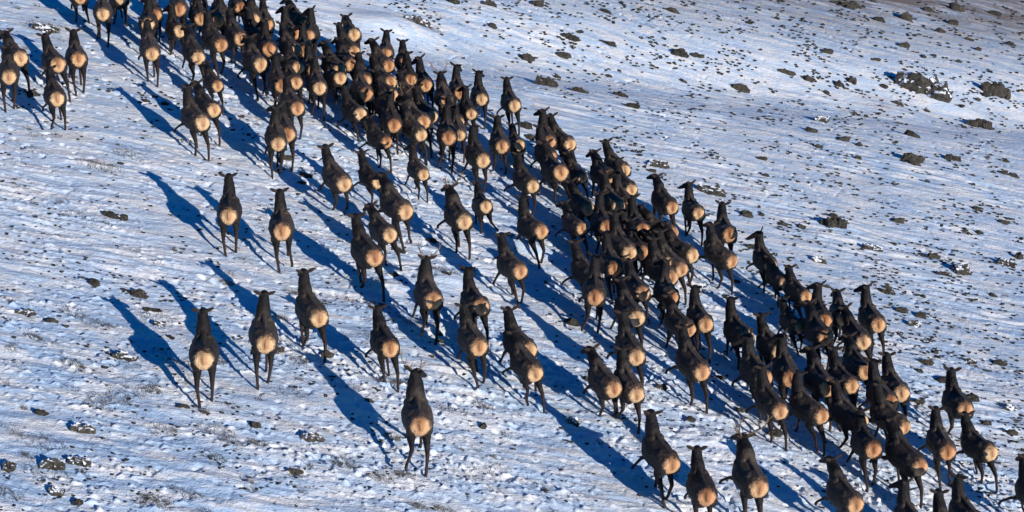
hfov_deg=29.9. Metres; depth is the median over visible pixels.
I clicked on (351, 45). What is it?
elk
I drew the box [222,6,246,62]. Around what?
elk
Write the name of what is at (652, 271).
elk
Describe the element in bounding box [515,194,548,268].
elk
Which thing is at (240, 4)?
elk
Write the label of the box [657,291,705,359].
elk
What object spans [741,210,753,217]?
stone
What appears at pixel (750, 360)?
elk
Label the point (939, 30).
rock
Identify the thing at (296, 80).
elk
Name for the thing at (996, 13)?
stone
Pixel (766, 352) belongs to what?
elk
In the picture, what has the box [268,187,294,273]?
elk
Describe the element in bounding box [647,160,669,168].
rock
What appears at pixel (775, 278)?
elk
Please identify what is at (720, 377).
stone
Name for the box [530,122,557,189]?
elk
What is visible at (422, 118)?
elk
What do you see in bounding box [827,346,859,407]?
elk
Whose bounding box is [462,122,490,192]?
elk
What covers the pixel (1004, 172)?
stone
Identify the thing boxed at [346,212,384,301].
elk
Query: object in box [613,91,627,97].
rock
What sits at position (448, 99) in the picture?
elk
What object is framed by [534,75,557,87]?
rock
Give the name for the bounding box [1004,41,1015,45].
rock
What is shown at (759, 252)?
elk
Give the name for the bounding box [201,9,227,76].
elk
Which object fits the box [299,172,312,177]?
stone
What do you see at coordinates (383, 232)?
elk
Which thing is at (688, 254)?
elk
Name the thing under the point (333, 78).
elk
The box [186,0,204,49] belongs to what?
elk
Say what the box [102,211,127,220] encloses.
rock
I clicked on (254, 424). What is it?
rock
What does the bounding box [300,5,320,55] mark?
elk
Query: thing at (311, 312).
elk
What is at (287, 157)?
stone
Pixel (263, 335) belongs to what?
elk
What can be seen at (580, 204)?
elk
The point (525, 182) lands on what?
elk
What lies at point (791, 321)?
elk
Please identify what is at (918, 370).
rock
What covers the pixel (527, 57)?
rock
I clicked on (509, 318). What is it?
elk
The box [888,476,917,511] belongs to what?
elk
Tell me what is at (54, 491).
rock
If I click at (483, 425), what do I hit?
rock
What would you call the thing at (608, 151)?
elk
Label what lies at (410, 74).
elk
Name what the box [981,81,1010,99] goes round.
rock
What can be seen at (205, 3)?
elk
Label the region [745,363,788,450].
elk
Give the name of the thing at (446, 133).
elk
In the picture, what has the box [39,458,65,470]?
rock
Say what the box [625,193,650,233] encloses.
elk
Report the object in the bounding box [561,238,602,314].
elk
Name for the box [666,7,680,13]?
rock
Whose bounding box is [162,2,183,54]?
elk
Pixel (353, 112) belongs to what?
elk
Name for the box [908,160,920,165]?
stone
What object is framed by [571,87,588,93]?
rock
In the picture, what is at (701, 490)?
elk
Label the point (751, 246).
stone
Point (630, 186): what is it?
elk
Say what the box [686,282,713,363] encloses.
elk
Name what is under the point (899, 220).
stone
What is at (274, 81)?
elk
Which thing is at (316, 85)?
elk
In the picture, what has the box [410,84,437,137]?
elk
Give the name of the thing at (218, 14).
elk
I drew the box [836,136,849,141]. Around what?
stone
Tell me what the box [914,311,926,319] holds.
rock
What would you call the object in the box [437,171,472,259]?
elk
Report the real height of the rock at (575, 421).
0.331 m
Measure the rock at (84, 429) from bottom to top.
0.356 m
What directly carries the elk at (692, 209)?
on the ground at (542, 452)
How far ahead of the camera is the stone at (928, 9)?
115.54 m
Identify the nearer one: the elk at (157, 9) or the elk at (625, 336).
the elk at (625, 336)
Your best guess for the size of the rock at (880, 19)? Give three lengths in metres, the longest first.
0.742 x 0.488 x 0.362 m
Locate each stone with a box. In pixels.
[88,278,100,286]
[199,409,209,413]
[277,347,284,352]
[284,155,291,160]
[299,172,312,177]
[320,350,334,357]
[364,398,373,402]
[392,247,406,253]
[449,0,459,4]
[489,22,497,28]
[529,0,543,6]
[555,52,571,58]
[563,318,579,326]
[624,103,639,108]
[714,375,724,379]
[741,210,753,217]
[744,244,753,248]
[757,156,767,160]
[796,223,806,228]
[821,48,833,53]
[829,213,837,217]
[833,80,844,86]
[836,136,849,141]
[844,5,854,9]
[879,84,888,88]
[892,100,903,106]
[892,218,904,223]
[898,11,912,20]
[904,129,920,138]
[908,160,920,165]
[913,398,924,404]
[923,7,935,12]
[925,253,940,258]
[936,376,945,382]
[946,20,958,25]
[948,2,964,11]
[972,206,980,210]
[981,90,990,97]
[987,10,1001,16]
[992,359,1007,365]
[998,170,1007,174]
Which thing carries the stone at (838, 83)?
on the ground at (542, 452)
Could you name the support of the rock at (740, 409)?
on the ground at (542, 452)
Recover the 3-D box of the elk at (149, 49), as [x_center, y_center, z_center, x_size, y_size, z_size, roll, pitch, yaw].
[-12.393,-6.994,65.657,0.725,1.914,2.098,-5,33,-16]
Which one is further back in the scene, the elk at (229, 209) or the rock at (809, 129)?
the rock at (809, 129)
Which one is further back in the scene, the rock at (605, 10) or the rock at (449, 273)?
the rock at (605, 10)
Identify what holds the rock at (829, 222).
on the ground at (542, 452)
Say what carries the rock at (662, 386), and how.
on the ground at (542, 452)
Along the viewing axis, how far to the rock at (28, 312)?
46.92 m
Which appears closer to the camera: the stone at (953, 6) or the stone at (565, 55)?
the stone at (565, 55)
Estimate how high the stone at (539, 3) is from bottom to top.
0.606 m
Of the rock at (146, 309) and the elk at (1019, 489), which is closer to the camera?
the rock at (146, 309)
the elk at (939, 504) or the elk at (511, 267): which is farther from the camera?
the elk at (511, 267)
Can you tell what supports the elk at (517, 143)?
on the ground at (542, 452)
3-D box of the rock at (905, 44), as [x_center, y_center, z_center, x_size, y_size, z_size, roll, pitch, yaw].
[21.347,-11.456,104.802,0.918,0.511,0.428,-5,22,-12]
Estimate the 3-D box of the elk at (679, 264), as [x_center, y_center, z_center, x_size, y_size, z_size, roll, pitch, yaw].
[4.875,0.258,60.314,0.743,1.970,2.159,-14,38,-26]
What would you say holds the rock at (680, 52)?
on the ground at (542, 452)
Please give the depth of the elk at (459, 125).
67.18 m
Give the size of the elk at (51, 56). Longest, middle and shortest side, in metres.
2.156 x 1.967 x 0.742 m
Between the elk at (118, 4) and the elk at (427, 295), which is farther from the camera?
the elk at (118, 4)
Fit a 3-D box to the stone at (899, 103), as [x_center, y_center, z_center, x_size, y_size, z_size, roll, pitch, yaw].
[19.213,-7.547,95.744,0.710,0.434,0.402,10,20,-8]
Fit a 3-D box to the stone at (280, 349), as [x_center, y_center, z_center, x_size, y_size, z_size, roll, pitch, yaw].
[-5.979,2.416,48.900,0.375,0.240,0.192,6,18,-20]
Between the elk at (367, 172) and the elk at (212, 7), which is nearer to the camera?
the elk at (367, 172)
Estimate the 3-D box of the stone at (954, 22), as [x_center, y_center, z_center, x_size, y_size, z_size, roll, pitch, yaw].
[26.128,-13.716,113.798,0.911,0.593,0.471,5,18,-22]
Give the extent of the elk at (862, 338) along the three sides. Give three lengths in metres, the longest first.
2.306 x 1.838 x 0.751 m
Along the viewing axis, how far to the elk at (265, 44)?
69.49 m
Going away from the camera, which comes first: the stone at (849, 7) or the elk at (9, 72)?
the elk at (9, 72)
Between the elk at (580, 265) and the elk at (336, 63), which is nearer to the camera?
the elk at (580, 265)
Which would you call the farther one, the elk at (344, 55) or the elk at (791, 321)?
the elk at (344, 55)
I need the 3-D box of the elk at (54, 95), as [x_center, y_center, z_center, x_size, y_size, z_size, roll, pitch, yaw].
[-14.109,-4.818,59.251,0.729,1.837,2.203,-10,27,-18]
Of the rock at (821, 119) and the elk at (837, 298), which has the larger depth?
the rock at (821, 119)
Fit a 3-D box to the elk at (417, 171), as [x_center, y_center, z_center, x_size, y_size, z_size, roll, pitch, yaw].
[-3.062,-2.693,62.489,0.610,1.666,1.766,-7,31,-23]
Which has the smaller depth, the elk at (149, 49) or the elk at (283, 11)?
the elk at (149, 49)
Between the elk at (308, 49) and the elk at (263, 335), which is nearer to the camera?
the elk at (263, 335)
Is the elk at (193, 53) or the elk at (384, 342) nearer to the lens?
the elk at (384, 342)
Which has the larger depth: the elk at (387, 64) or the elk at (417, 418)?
the elk at (387, 64)
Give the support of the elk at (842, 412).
on the ground at (542, 452)
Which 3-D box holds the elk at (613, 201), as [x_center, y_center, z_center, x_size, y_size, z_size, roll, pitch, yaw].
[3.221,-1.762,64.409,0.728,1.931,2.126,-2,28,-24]
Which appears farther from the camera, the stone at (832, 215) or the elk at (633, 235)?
the stone at (832, 215)
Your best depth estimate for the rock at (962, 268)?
71.14 m
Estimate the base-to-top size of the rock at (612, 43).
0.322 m
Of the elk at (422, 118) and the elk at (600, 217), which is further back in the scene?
the elk at (422, 118)
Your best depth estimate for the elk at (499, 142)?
66.95 m
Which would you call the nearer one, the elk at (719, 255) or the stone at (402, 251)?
the stone at (402, 251)
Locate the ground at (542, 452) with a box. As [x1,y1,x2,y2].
[0,0,1023,511]
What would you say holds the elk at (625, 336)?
on the ground at (542, 452)
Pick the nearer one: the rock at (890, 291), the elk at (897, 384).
the elk at (897, 384)
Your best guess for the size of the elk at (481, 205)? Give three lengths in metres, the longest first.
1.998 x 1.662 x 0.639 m
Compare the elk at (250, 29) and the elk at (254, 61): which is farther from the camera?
the elk at (250, 29)
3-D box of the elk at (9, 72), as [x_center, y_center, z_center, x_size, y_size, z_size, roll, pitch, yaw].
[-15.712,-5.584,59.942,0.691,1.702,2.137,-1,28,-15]
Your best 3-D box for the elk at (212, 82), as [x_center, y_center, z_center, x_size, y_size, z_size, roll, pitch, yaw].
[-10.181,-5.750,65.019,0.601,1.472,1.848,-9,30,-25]
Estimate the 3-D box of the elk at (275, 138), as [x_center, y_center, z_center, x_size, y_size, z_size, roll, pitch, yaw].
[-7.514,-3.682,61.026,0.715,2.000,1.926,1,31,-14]
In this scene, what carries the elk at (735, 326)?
on the ground at (542, 452)
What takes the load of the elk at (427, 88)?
on the ground at (542, 452)
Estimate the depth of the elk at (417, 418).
45.03 m
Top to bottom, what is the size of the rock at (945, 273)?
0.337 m
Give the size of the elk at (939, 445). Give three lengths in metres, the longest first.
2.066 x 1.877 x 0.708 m
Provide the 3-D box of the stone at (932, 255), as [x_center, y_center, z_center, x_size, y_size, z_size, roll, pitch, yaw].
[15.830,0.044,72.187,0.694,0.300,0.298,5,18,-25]
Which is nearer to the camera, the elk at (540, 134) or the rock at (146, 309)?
the rock at (146, 309)
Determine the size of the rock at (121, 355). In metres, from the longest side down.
0.621 x 0.385 x 0.208 m
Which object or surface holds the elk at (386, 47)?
on the ground at (542, 452)
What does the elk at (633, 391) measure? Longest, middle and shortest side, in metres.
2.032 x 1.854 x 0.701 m
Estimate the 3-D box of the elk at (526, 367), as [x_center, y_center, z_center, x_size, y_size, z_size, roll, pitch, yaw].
[0.285,2.921,50.233,0.704,1.725,2.164,-14,35,-19]
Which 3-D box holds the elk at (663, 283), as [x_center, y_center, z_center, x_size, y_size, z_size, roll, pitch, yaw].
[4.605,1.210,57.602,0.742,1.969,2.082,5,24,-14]
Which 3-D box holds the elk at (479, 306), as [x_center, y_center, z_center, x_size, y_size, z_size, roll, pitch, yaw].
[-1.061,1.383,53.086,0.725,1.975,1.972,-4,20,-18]
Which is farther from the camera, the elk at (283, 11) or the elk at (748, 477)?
the elk at (283, 11)
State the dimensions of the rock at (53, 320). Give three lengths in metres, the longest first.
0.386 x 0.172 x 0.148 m
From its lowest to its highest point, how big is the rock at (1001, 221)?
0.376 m
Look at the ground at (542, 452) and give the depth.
58.42 m
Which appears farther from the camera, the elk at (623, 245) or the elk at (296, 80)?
the elk at (296, 80)
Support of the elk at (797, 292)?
on the ground at (542, 452)
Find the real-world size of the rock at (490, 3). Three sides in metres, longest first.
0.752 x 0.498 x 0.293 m
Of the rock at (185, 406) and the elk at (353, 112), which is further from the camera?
the elk at (353, 112)
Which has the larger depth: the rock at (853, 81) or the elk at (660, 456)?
the rock at (853, 81)
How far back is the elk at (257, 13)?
72.60 m
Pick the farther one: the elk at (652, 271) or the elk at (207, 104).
the elk at (207, 104)
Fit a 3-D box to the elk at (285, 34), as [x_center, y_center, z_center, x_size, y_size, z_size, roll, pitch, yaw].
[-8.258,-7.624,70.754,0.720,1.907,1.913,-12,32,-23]
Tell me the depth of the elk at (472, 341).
50.24 m
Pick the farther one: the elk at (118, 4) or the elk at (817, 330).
the elk at (118, 4)
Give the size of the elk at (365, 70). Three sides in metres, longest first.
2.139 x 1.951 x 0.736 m
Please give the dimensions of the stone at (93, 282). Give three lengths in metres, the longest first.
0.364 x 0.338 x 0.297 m
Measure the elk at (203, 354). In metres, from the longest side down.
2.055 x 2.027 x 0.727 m
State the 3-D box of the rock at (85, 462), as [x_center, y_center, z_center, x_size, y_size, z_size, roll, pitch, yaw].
[-9.305,4.460,41.212,0.563,0.390,0.242,13,21,-1]
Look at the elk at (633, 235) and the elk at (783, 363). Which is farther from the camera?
the elk at (633, 235)
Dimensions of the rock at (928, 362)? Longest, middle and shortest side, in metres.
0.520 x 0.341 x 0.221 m
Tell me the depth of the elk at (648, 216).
63.36 m
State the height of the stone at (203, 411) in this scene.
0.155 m
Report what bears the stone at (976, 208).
on the ground at (542, 452)
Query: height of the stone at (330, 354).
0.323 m
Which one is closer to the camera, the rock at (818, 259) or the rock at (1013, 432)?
the rock at (1013, 432)
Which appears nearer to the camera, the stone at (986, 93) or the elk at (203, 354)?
the elk at (203, 354)
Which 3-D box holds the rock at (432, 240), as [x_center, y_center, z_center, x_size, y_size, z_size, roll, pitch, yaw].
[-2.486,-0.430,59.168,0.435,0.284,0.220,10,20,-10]
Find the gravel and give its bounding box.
[0,0,1023,511]
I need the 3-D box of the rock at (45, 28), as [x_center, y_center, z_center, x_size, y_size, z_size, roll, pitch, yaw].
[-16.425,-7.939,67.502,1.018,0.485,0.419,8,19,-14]
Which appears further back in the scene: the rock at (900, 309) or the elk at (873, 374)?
the rock at (900, 309)
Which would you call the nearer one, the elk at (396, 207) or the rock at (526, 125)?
the elk at (396, 207)
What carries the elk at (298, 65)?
on the ground at (542, 452)
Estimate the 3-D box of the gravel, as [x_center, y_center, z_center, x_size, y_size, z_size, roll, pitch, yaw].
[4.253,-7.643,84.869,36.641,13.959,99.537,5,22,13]
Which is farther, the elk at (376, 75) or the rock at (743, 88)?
the rock at (743, 88)
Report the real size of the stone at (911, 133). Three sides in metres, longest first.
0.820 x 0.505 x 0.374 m
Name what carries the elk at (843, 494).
on the ground at (542, 452)
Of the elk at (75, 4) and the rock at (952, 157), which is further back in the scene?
the rock at (952, 157)
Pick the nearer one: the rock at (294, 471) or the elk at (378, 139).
the rock at (294, 471)
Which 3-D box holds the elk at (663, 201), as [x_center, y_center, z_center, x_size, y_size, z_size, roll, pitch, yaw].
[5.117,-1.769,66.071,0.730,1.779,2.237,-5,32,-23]
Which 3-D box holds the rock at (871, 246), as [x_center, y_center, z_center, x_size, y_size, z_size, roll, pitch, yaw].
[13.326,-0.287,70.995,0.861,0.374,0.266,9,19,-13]
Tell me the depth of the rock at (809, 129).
84.15 m
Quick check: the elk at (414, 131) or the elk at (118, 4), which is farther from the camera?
the elk at (118, 4)
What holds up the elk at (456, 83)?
on the ground at (542, 452)
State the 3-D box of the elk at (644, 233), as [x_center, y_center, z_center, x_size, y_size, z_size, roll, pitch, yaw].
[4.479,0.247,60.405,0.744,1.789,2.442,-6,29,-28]
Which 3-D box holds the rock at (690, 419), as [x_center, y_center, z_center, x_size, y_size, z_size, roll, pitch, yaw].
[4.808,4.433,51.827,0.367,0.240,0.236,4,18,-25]
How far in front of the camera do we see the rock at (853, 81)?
95.98 m
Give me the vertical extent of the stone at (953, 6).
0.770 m
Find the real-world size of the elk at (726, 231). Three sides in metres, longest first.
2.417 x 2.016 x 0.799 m
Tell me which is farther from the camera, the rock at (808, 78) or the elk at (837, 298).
the rock at (808, 78)
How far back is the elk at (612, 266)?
58.40 m
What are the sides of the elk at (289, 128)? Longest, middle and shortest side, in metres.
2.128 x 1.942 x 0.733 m
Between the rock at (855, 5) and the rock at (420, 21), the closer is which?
the rock at (420, 21)
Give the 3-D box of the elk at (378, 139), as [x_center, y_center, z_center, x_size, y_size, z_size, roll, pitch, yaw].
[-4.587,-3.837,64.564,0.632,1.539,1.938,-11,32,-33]
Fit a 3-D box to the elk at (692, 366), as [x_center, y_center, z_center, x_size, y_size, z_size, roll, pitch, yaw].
[4.888,3.027,52.888,0.758,2.001,2.193,-7,31,-19]
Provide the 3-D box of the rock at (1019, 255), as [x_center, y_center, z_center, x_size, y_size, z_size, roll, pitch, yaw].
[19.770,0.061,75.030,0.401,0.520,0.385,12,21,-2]
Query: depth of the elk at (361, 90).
67.73 m
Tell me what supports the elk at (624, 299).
on the ground at (542, 452)
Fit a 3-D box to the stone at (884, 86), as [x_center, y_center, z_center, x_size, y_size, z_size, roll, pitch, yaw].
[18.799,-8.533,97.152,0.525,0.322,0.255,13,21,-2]
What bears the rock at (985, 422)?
on the ground at (542, 452)
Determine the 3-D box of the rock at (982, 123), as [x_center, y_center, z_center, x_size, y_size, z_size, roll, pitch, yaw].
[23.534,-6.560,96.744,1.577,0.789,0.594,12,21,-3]
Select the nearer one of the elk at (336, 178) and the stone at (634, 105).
the elk at (336, 178)
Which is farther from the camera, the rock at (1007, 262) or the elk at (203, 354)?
the rock at (1007, 262)
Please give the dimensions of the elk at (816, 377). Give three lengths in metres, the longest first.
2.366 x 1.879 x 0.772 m
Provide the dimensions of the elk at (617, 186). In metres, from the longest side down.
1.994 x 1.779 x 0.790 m
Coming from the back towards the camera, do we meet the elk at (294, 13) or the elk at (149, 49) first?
the elk at (294, 13)
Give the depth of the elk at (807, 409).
52.08 m
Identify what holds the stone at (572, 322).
on the ground at (542, 452)
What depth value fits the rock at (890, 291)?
66.70 m
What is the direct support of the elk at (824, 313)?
on the ground at (542, 452)
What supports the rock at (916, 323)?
on the ground at (542, 452)
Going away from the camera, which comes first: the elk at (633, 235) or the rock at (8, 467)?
the rock at (8, 467)
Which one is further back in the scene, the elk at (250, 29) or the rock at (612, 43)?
the rock at (612, 43)
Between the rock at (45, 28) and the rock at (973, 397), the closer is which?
the rock at (973, 397)
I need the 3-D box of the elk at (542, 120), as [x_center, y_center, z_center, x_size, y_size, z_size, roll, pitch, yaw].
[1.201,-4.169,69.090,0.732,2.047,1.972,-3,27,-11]
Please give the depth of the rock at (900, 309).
65.35 m
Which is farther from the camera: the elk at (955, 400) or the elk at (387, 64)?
the elk at (387, 64)
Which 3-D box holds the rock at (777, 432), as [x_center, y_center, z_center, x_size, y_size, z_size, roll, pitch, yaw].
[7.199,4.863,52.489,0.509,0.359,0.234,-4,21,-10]
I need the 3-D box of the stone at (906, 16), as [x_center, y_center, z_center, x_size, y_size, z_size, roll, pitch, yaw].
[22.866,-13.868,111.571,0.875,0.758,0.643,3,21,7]
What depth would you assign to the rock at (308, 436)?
44.98 m
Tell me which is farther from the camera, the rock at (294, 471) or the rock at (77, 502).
the rock at (294, 471)
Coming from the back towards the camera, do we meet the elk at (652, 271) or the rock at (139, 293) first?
the elk at (652, 271)
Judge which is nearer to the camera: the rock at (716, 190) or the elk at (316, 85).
the elk at (316, 85)
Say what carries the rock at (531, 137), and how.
on the ground at (542, 452)
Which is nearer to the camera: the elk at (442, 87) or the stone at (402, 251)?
the stone at (402, 251)
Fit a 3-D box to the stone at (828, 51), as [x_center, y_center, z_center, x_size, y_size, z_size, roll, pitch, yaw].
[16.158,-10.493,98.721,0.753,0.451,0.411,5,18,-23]
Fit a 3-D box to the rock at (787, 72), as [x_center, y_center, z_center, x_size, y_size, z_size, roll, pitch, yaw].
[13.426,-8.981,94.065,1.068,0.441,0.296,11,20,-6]
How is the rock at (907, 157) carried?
on the ground at (542, 452)
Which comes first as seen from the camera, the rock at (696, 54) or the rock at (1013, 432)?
the rock at (1013, 432)
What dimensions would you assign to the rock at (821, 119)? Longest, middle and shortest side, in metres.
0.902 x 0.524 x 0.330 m
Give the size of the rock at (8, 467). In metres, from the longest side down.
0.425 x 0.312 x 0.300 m
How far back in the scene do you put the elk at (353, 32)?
74.33 m
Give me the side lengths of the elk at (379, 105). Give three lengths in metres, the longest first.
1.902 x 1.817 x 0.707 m
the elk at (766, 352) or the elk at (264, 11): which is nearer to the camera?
the elk at (766, 352)
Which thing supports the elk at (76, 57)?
on the ground at (542, 452)
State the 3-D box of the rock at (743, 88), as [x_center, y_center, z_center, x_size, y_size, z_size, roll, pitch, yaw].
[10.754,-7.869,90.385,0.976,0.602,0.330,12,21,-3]
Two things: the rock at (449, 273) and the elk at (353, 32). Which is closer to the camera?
the rock at (449, 273)
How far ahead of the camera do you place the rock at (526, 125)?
72.79 m
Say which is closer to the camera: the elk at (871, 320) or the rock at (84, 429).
the rock at (84, 429)
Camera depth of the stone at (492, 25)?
85.55 m
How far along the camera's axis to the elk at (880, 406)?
53.16 m
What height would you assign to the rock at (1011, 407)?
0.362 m
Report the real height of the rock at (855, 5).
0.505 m
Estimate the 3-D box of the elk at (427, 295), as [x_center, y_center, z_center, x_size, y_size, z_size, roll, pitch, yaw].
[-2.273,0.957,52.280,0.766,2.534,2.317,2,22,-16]
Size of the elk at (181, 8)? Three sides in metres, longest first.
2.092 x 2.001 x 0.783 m
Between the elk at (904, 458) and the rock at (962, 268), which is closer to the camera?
the elk at (904, 458)
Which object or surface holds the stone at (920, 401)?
on the ground at (542, 452)
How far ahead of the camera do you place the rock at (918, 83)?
97.93 m
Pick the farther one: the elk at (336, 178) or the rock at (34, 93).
the rock at (34, 93)
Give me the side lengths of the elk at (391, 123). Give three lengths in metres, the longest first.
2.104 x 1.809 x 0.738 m
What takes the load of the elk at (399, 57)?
on the ground at (542, 452)
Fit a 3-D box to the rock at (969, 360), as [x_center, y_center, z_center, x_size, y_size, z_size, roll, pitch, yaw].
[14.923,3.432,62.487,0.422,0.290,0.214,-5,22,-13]
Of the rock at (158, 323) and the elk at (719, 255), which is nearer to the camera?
the rock at (158, 323)
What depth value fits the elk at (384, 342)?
48.68 m
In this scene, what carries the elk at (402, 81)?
on the ground at (542, 452)
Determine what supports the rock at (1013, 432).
on the ground at (542, 452)
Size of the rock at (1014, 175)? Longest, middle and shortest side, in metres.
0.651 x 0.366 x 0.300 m
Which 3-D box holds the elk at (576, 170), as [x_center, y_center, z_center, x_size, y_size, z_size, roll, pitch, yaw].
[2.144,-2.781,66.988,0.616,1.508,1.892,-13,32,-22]
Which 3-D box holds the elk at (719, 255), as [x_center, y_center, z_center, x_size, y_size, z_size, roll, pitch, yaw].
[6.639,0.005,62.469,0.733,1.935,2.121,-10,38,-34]
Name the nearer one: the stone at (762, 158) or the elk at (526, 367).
the elk at (526, 367)
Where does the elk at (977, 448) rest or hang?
on the ground at (542, 452)
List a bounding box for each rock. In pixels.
[2,461,16,472]
[14,308,36,317]
[26,89,40,96]
[31,23,59,33]
[34,409,48,415]
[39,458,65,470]
[44,318,58,322]
[47,486,65,495]
[66,456,91,467]
[70,422,95,433]
[72,498,82,505]
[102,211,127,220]
[111,350,136,361]
[127,288,148,299]
[142,307,162,311]
[153,320,164,326]
[175,403,189,408]
[249,421,261,428]
[286,468,303,474]
[300,431,325,442]
[390,272,398,276]
[403,15,430,27]
[426,237,437,243]
[442,271,451,275]
[479,422,486,428]
[482,0,496,7]
[518,53,534,61]
[520,121,532,128]
[525,134,534,140]
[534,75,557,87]
[560,33,580,41]
[566,417,581,425]
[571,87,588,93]
[599,40,616,46]
[600,8,611,13]
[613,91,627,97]
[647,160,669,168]
[655,383,667,390]
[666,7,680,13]
[671,48,688,57]
[684,416,695,421]
[691,52,704,57]
[696,183,725,197]
[731,83,750,92]
[734,407,744,412]
[767,428,782,436]
[777,68,795,75]
[802,75,815,82]
[805,126,817,132]
[810,255,826,263]
[813,116,829,121]
[818,217,847,228]
[829,1,861,8]
[846,77,856,84]
[862,243,882,251]
[873,17,885,22]
[879,288,893,294]
[893,71,952,102]
[894,307,908,313]
[897,42,909,47]
[900,152,924,162]
[906,320,921,327]
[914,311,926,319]
[914,368,923,372]
[918,358,933,365]
[935,27,945,32]
[936,271,951,277]
[944,154,960,161]
[950,262,972,275]
[964,358,976,363]
[965,118,993,129]
[967,392,979,401]
[980,420,991,425]
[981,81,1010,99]
[997,258,1015,266]
[998,219,1010,224]
[1002,403,1016,410]
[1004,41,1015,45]
[1007,429,1017,435]
[1008,172,1019,178]
[1013,252,1023,259]
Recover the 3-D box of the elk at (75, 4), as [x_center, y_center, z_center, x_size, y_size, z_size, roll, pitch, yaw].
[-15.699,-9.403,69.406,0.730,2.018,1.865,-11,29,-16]
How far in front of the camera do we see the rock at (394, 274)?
55.80 m
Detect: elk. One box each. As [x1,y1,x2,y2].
[0,28,30,97]
[0,44,19,112]
[36,31,70,101]
[40,65,66,130]
[64,27,87,95]
[69,0,89,23]
[93,0,112,47]
[108,0,129,26]
[138,0,158,38]
[138,19,160,86]
[152,0,162,41]
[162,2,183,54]
[167,0,188,23]
[174,83,210,160]
[180,23,205,86]
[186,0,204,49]
[188,307,218,408]
[189,78,221,145]
[190,0,207,34]
[200,60,223,113]
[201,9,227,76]
[210,0,227,10]
[211,0,225,34]
[216,172,241,255]
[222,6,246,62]
[228,0,245,25]
[237,33,268,100]
[240,3,259,43]
[243,0,261,23]
[248,290,278,389]
[255,17,277,66]
[259,0,274,38]
[262,52,283,104]
[264,103,287,178]
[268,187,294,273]
[273,98,296,171]
[275,4,298,42]
[275,20,302,58]
[279,74,305,139]
[280,0,306,25]
[280,55,303,101]
[281,37,304,96]
[291,20,312,76]
[295,267,328,362]
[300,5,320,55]
[300,42,321,101]
[306,55,327,120]
[317,39,350,96]
[317,143,352,209]
[320,54,347,104]
[331,35,354,79]
[333,21,359,56]
[337,84,370,145]
[340,12,361,52]
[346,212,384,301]
[350,51,373,113]
[350,61,373,127]
[353,149,380,202]
[359,114,391,169]
[362,200,401,270]
[364,37,394,73]
[365,304,399,392]
[366,52,396,88]
[369,67,400,114]
[371,78,394,141]
[372,169,413,249]
[377,87,402,158]
[379,28,394,59]
[392,99,427,165]
[394,38,411,79]
[394,69,423,100]
[395,79,432,157]
[398,350,433,476]
[399,50,417,84]
[403,141,429,202]
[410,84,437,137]
[411,53,434,107]
[411,241,443,344]
[429,61,453,123]
[436,103,457,173]
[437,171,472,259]
[443,94,464,150]
[448,61,463,105]
[450,102,466,162]
[453,265,489,343]
[454,302,488,387]
[457,84,477,126]
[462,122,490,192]
[470,68,488,128]
[471,180,498,233]
[489,114,510,173]
[492,232,527,308]
[496,76,521,135]
[499,306,537,391]
[501,326,545,412]
[503,151,538,213]
[506,122,525,167]
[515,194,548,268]
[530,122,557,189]
[533,106,556,148]
[536,138,569,205]
[547,112,576,163]
[554,199,587,259]
[559,149,588,198]
[561,177,593,237]
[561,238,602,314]
[578,251,606,332]
[580,343,622,416]
[585,148,613,196]
[588,191,609,253]
[598,170,624,216]
[598,229,623,304]
[599,137,630,176]
[606,309,645,386]
[607,211,636,278]
[608,166,637,208]
[609,275,645,344]
[610,157,637,195]
[614,345,644,433]
[617,205,641,273]
[621,216,647,280]
[621,257,650,324]
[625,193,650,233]
[631,409,680,508]
[637,202,678,235]
[637,227,671,282]
[638,235,678,307]
[643,228,687,305]
[646,172,678,226]
[651,219,698,287]
[651,257,679,328]
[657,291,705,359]
[665,323,710,413]
[678,179,705,245]
[684,445,717,511]
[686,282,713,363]
[698,221,737,294]
[703,200,737,250]
[719,414,772,511]
[721,294,754,369]
[731,328,772,420]
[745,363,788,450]
[746,226,777,298]
[753,312,776,369]
[758,252,790,310]
[765,328,797,418]
[777,296,803,355]
[778,368,828,456]
[783,264,811,319]
[796,298,833,370]
[800,344,833,432]
[802,280,832,351]
[814,454,863,511]
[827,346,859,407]
[827,378,868,447]
[829,288,845,350]
[836,302,872,359]
[838,332,868,403]
[846,406,881,492]
[853,281,886,356]
[858,357,898,439]
[867,380,910,437]
[869,413,927,508]
[878,352,910,416]
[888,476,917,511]
[917,405,955,489]
[929,488,949,511]
[940,366,973,438]
[948,471,980,511]
[956,410,997,492]
[998,453,1023,511]
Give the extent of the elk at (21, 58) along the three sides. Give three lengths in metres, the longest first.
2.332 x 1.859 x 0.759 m
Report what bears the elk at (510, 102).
on the ground at (542, 452)
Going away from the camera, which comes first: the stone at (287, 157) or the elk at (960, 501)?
the elk at (960, 501)
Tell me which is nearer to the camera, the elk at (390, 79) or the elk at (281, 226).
the elk at (281, 226)
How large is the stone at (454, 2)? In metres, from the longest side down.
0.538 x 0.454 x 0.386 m
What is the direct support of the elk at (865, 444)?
on the ground at (542, 452)
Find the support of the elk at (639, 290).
on the ground at (542, 452)
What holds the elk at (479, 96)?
on the ground at (542, 452)
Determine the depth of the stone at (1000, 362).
63.08 m
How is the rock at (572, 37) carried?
on the ground at (542, 452)
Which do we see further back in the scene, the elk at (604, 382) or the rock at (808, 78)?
the rock at (808, 78)
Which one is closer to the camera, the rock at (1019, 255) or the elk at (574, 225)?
the elk at (574, 225)
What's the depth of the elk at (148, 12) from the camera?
68.27 m
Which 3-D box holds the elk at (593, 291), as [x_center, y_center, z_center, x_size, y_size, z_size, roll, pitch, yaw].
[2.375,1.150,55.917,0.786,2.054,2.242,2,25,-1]
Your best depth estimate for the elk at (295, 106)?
64.31 m

